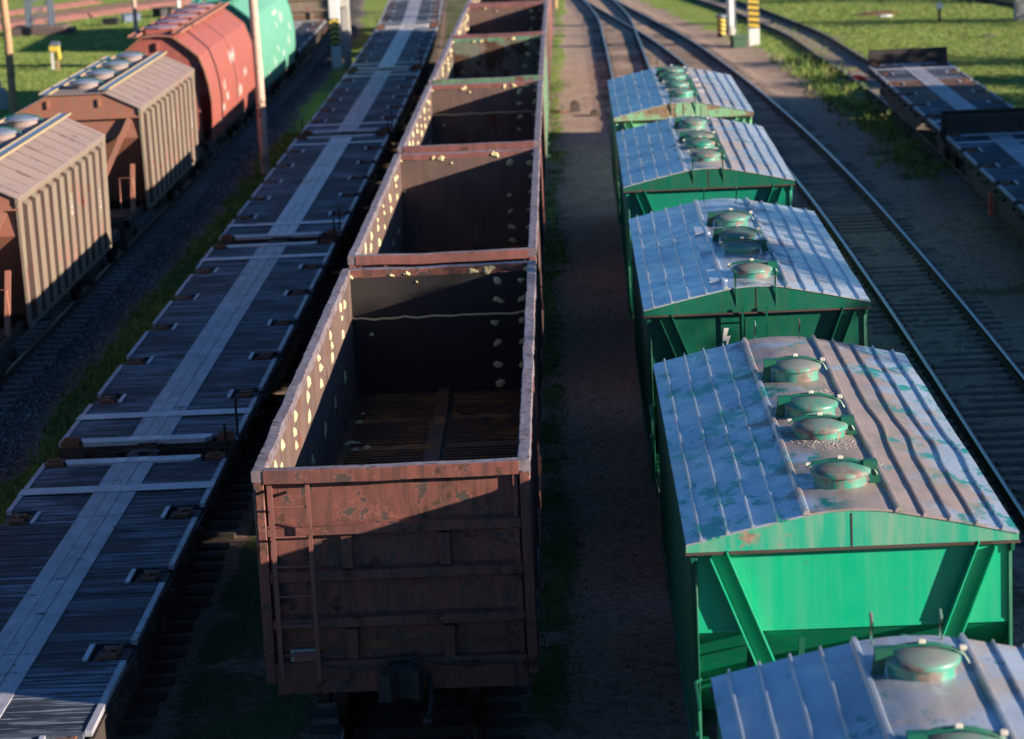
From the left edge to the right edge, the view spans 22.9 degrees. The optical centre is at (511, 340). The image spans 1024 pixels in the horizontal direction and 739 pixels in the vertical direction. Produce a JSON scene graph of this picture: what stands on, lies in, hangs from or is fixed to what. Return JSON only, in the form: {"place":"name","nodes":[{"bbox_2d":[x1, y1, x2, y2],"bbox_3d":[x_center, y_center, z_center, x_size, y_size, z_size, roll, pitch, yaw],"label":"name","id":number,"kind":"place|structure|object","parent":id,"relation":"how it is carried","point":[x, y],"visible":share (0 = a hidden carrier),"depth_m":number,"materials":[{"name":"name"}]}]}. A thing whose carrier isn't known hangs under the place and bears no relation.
{"place":"outdoors","nodes":[
{"label":"outdoors","id":0,"kind":"place"},
{"bbox_2d":[0,81,8,109],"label":"concrete marker","id":1,"kind":"object","parent":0,"point":[4,104],"visible":0.97,"depth_m":101.21,"materials":[{"name":"grey concrete"}]},
{"bbox_2d":[0,0,1023,738],"bbox_3d":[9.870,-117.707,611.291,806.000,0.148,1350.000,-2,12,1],"label":"ground","id":2,"kind":"structure","parent":0,"point":[574,62],"depth_m":51.76,"materials":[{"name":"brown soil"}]},
{"bbox_2d":[0,0,17,114],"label":"utility pole","id":3,"kind":"object","parent":2,"relation":"on","point":[11,80],"visible":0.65,"depth_m":99.00,"materials":[{"name":"beige concrete"}]},
{"bbox_2d":[11,0,76,36],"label":"lattice mast","id":4,"kind":"object","parent":2,"relation":"on","point":[51,27],"visible":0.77,"depth_m":137.56,"materials":[{"name":"concrete"}]},
{"bbox_2d":[0,0,102,17],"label":"rail stack","id":5,"kind":"object","parent":2,"relation":"on","point":[60,6],"visible":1,"depth_m":157.56,"materials":[{"name":"metal"}]},
{"bbox_2d":[49,41,60,69],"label":"switch stand","id":6,"kind":"object","parent":2,"relation":"on","point":[54,46],"visible":0.95,"depth_m":117.18,"materials":[{"name":"yellow paint"}]},
{"bbox_2d":[0,0,171,23],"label":"rail stack","id":7,"kind":"object","parent":2,"relation":"on","point":[82,10],"visible":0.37,"depth_m":152.99,"materials":[{"name":"brown metal"}]},
{"bbox_2d":[0,6,180,118],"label":"field grass","id":8,"kind":"structure","parent":2,"relation":"on","point":[66,52],"depth_m":127.62,"materials":[{"name":"green plant"}]},
{"bbox_2d":[0,0,204,29],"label":"rail stack","id":9,"kind":"object","parent":2,"relation":"on","point":[85,15],"visible":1,"depth_m":149.87,"materials":[{"name":"brown metal"}]},
{"bbox_2d":[102,18,118,25],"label":"crate","id":10,"kind":"object","parent":2,"relation":"on","point":[109,21],"visible":1,"depth_m":142.21,"materials":[{"name":"black paint"}]},
{"bbox_2d":[121,13,140,21],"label":"crate","id":11,"kind":"object","parent":2,"relation":"on","point":[127,17],"visible":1,"depth_m":144.29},
{"bbox_2d":[132,0,137,31],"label":"utility pole","id":12,"kind":"object","parent":2,"relation":"on","point":[134,12],"visible":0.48,"depth_m":134.43,"materials":[{"name":"grey wood"}]},
{"bbox_2d":[0,129,300,524],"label":"grass strip","id":13,"kind":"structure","parent":2,"relation":"on","point":[257,173],"depth_m":56.81,"materials":[{"name":"green plant"}]},
{"bbox_2d":[0,106,307,481],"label":"ballast stones","id":14,"kind":"object","parent":2,"relation":"on","point":[99,341],"visible":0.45,"depth_m":61.04,"materials":[{"name":"grey gravel"}]},
{"bbox_2d":[151,6,176,17],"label":"crate","id":15,"kind":"object","parent":2,"relation":"on","point":[160,11],"visible":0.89,"depth_m":146.40,"materials":[{"name":"black paint"}]},
{"bbox_2d":[0,9,340,415],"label":"railway track","id":16,"kind":"structure","parent":2,"relation":"on","point":[280,95],"depth_m":65.32,"materials":[{"name":"metal"}]},
{"bbox_2d":[0,112,119,377],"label":"grain hopper wagon","id":17,"kind":"object","parent":16,"relation":"on","point":[59,237],"visible":1,"depth_m":52.79,"materials":[{"name":"metal"}]},
{"bbox_2d":[15,51,203,262],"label":"grain hopper wagon","id":18,"kind":"object","parent":16,"relation":"on","point":[137,109],"visible":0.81,"depth_m":65.25,"materials":[{"name":"metal"}]},
{"bbox_2d":[123,2,255,178],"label":"barrel hopper wagon","id":19,"kind":"object","parent":16,"relation":"on","point":[210,44],"visible":0.58,"depth_m":80.17,"materials":[{"name":"metal"}]},
{"bbox_2d":[190,0,294,122],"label":"barrel hopper wagon","id":20,"kind":"object","parent":16,"relation":"on","point":[277,30],"visible":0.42,"depth_m":95.40,"materials":[{"name":"metal"}]},
{"bbox_2d":[286,19,326,77],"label":"container flat wagon","id":21,"kind":"object","parent":16,"relation":"on","point":[307,36],"visible":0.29,"depth_m":112.97,"materials":[{"name":"white paint"}]},
{"bbox_2d":[287,0,339,42],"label":"gondola wagon","id":22,"kind":"object","parent":16,"relation":"on","point":[309,10],"visible":0.41,"depth_m":121.47,"materials":[{"name":"metal"}]},
{"bbox_2d":[248,0,269,175],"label":"utility pole","id":23,"kind":"object","parent":2,"relation":"on","point":[260,98],"visible":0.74,"depth_m":78.79,"materials":[{"name":"grey concrete"}]},
{"bbox_2d":[115,16,442,735],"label":"railway track","id":24,"kind":"structure","parent":2,"relation":"on","point":[332,274],"depth_m":40.81,"materials":[{"name":"brown metal"}]},
{"bbox_2d":[0,423,229,738],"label":"container flat wagon","id":25,"kind":"object","parent":24,"relation":"on","point":[97,555],"visible":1,"depth_m":32.44,"materials":[{"name":"white paint"}]},
{"bbox_2d":[58,219,336,492],"bbox_3d":[-5.521,0.020,48.426,2.986,1.900,19.312,-2,12,1],"label":"container flat wagon","id":26,"kind":"object","parent":24,"relation":"on","point":[229,322],"visible":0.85,"depth_m":45.39,"materials":[{"name":"white paint"}]},
{"bbox_2d":[219,117,390,265],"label":"container flat wagon","id":27,"kind":"object","parent":24,"relation":"on","point":[310,188],"visible":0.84,"depth_m":65.03,"materials":[{"name":"white paint"}]},
{"bbox_2d":[300,55,421,154],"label":"container flat wagon","id":28,"kind":"object","parent":24,"relation":"on","point":[362,102],"visible":0.77,"depth_m":84.39,"materials":[{"name":"white paint"}]},
{"bbox_2d":[348,14,438,86],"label":"container flat wagon","id":29,"kind":"object","parent":24,"relation":"on","point":[397,48],"visible":0.7,"depth_m":103.66,"materials":[{"name":"white paint"}]},
{"bbox_2d":[376,0,444,29],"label":"container flat wagon","id":30,"kind":"object","parent":24,"relation":"on","point":[405,13],"visible":0.73,"depth_m":121.69,"materials":[{"name":"white paint"}]},
{"bbox_2d":[328,0,351,68],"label":"portal leg","id":31,"kind":"object","parent":2,"relation":"on","point":[335,31],"visible":0.84,"depth_m":112.44,"materials":[{"name":"white paint"}]},
{"bbox_2d":[307,9,552,738],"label":"railway track","id":32,"kind":"structure","parent":2,"relation":"on","point":[347,732],"depth_m":31.06,"materials":[{"name":"brown metal"}]},
{"bbox_2d":[251,260,545,728],"bbox_3d":[-1.162,1.794,35.044,3.239,3.520,13.948,-2,12,1],"label":"gondola wagon","id":33,"kind":"object","parent":32,"relation":"on","point":[396,476],"visible":1,"depth_m":28.94,"materials":[{"name":"metal"}]},
{"bbox_2d":[348,147,546,385],"bbox_3d":[-0.954,-1.075,48.663,3.239,3.519,13.948,-2,12,1],"label":"gondola wagon","id":34,"kind":"object","parent":32,"relation":"on","point":[452,208],"visible":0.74,"depth_m":54.50,"materials":[{"name":"metal"}]},
{"bbox_2d":[397,80,547,242],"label":"gondola wagon","id":35,"kind":"object","parent":32,"relation":"on","point":[476,116],"visible":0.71,"depth_m":68.12,"materials":[{"name":"metal"}]},
{"bbox_2d":[429,34,549,157],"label":"gondola wagon","id":36,"kind":"object","parent":32,"relation":"on","point":[488,59],"visible":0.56,"depth_m":81.73,"materials":[{"name":"metal"}]},
{"bbox_2d":[450,2,550,98],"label":"gondola wagon","id":37,"kind":"object","parent":32,"relation":"on","point":[498,20],"visible":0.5,"depth_m":95.34,"materials":[{"name":"metal"}]},
{"bbox_2d":[466,0,552,58],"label":"gondola wagon","id":38,"kind":"object","parent":32,"relation":"on","point":[482,2],"visible":0.22,"depth_m":98.02,"materials":[{"name":"metal"}]},
{"bbox_2d":[553,0,557,7],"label":"utility pole","id":39,"kind":"object","parent":2,"relation":"on","point":[555,5],"depth_m":139.56,"materials":[{"name":"beige concrete"}]},
{"bbox_2d":[550,111,568,112],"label":"pipe","id":40,"kind":"object","parent":2,"relation":"on","point":[560,112],"visible":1,"depth_m":91.57,"materials":[{"name":"metal"}]},
{"bbox_2d":[571,100,580,111],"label":"wooden block","id":41,"kind":"object","parent":2,"relation":"on","point":[575,105],"depth_m":91.73,"materials":[{"name":"brown wood"}]},
{"bbox_2d":[590,109,600,115],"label":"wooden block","id":42,"kind":"object","parent":2,"relation":"on","point":[596,112],"depth_m":90.17,"materials":[{"name":"brown wood"}]},
{"bbox_2d":[580,0,656,161],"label":"railway track","id":43,"kind":"structure","parent":2,"relation":"on","point":[636,36],"depth_m":113.29,"materials":[{"name":"metal"}]},
{"bbox_2d":[607,57,753,223],"bbox_3d":[4.079,-4.493,62.162,3.220,4.194,11.648,-2,12,2],"label":"cement hopper wagon","id":44,"kind":"object","parent":43,"relation":"on","point":[648,96],"visible":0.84,"depth_m":59.76,"materials":[{"name":"green metal"}]},
{"bbox_2d":[615,105,794,321],"bbox_3d":[3.849,-2.266,51.596,3.220,4.199,11.648,-2,12,2],"label":"cement hopper wagon","id":45,"kind":"object","parent":43,"relation":"on","point":[669,162],"visible":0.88,"depth_m":48.28,"materials":[{"name":"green metal"}]},
{"bbox_2d":[628,185,871,502],"bbox_3d":[3.605,0.184,39.974,3.220,4.201,11.648,-2,12,2],"label":"cement hopper wagon","id":46,"kind":"object","parent":43,"relation":"on","point":[707,274],"visible":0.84,"depth_m":36.77,"materials":[{"name":"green metal"}]},
{"bbox_2d":[652,318,1020,738],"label":"cement hopper wagon","id":47,"kind":"object","parent":43,"relation":"on","point":[816,493],"visible":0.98,"depth_m":25.09,"materials":[{"name":"metal"}]},
{"bbox_2d":[710,608,1023,738],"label":"cement hopper wagon","id":48,"kind":"object","parent":43,"relation":"on","point":[941,686],"visible":1,"depth_m":19.49,"materials":[{"name":"metal"}]},
{"bbox_2d":[715,14,726,37],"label":"marker bollard","id":49,"kind":"object","parent":2,"relation":"on","point":[721,32],"visible":1,"depth_m":117.64,"materials":[{"name":"yellow metal"}]},
{"bbox_2d":[726,0,735,34],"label":"lamp post","id":50,"kind":"object","parent":2,"relation":"on","point":[731,19],"visible":0.85,"depth_m":118.68,"materials":[{"name":"white metal"}]},
{"bbox_2d":[729,34,747,47],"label":"relay cabinet","id":51,"kind":"object","parent":2,"relation":"on","point":[738,41],"visible":1,"depth_m":112.50,"materials":[{"name":"green metal"}]},
{"bbox_2d":[747,0,759,45],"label":"striped pillar","id":52,"kind":"structure","parent":2,"relation":"on","point":[753,21],"depth_m":113.01,"materials":[{"name":"white paint"}]},
{"bbox_2d":[546,113,1023,738],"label":"path pebbles","id":53,"kind":"object","parent":2,"relation":"on","point":[636,405],"visible":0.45,"depth_m":47.98,"materials":[{"name":"gravel"}]},
{"bbox_2d":[585,0,1023,546],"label":"railway track","id":54,"kind":"structure","parent":2,"relation":"on","point":[1015,509],"depth_m":54.95,"materials":[{"name":"metal"}]},
{"bbox_2d":[691,0,1023,258],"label":"railway track","id":55,"kind":"structure","parent":2,"relation":"on","point":[765,24],"depth_m":98.68,"materials":[{"name":"metal"}]},
{"bbox_2d":[851,74,870,79],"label":"brake shoe","id":56,"kind":"object","parent":55,"relation":"on","point":[858,77],"visible":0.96,"depth_m":97.23,"materials":[{"name":"red metal"}]},
{"bbox_2d":[868,47,1023,166],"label":"container flat wagon","id":57,"kind":"object","parent":55,"relation":"on","point":[931,88],"visible":0.81,"depth_m":81.11,"materials":[{"name":"white paint"}]},
{"bbox_2d":[946,113,1023,234],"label":"container flat wagon","id":58,"kind":"object","parent":55,"relation":"on","point":[990,147],"visible":1,"depth_m":66.07,"materials":[{"name":"white paint"}]},
{"bbox_2d":[767,52,956,180],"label":"tall weeds","id":59,"kind":"object","parent":2,"relation":"on","point":[877,118],"visible":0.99,"depth_m":85.79,"materials":[{"name":"green plant"}]},
{"bbox_2d":[853,10,903,15],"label":"rust heap","id":60,"kind":"object","parent":2,"relation":"on","point":[882,12],"visible":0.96,"depth_m":126.03,"materials":[{"name":"metal"}]},
{"bbox_2d":[793,149,1023,494],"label":"track weeds","id":61,"kind":"object","parent":2,"relation":"on","point":[939,227],"visible":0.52,"depth_m":67.28,"materials":[{"name":"green plant"}]},
{"bbox_2d":[936,3,942,21],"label":"signal marker","id":62,"kind":"object","parent":2,"relation":"on","point":[939,6],"visible":1,"depth_m":120.11,"materials":[{"name":"metal"}]},
{"bbox_2d":[964,0,1013,7],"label":"railway track","id":63,"kind":"structure","parent":2,"relation":"on","point":[1003,3],"depth_m":128.61,"materials":[{"name":"black metal"}]},
{"bbox_2d":[1013,0,1023,20],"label":"concrete pillar","id":64,"kind":"structure","parent":2,"relation":"on","point":[1018,5],"depth_m":118.58,"materials":[{"name":"grey concrete"}]},
{"bbox_2d":[528,80,607,738],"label":"verge grass","id":65,"kind":"structure","parent":0,"point":[546,361],"depth_m":45.30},
{"bbox_2d":[709,0,1023,180],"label":"meadow grass","id":66,"kind":"structure","parent":0,"point":[955,5],"depth_m":115.06,"materials":[{"name":"green plant"}]}
]}

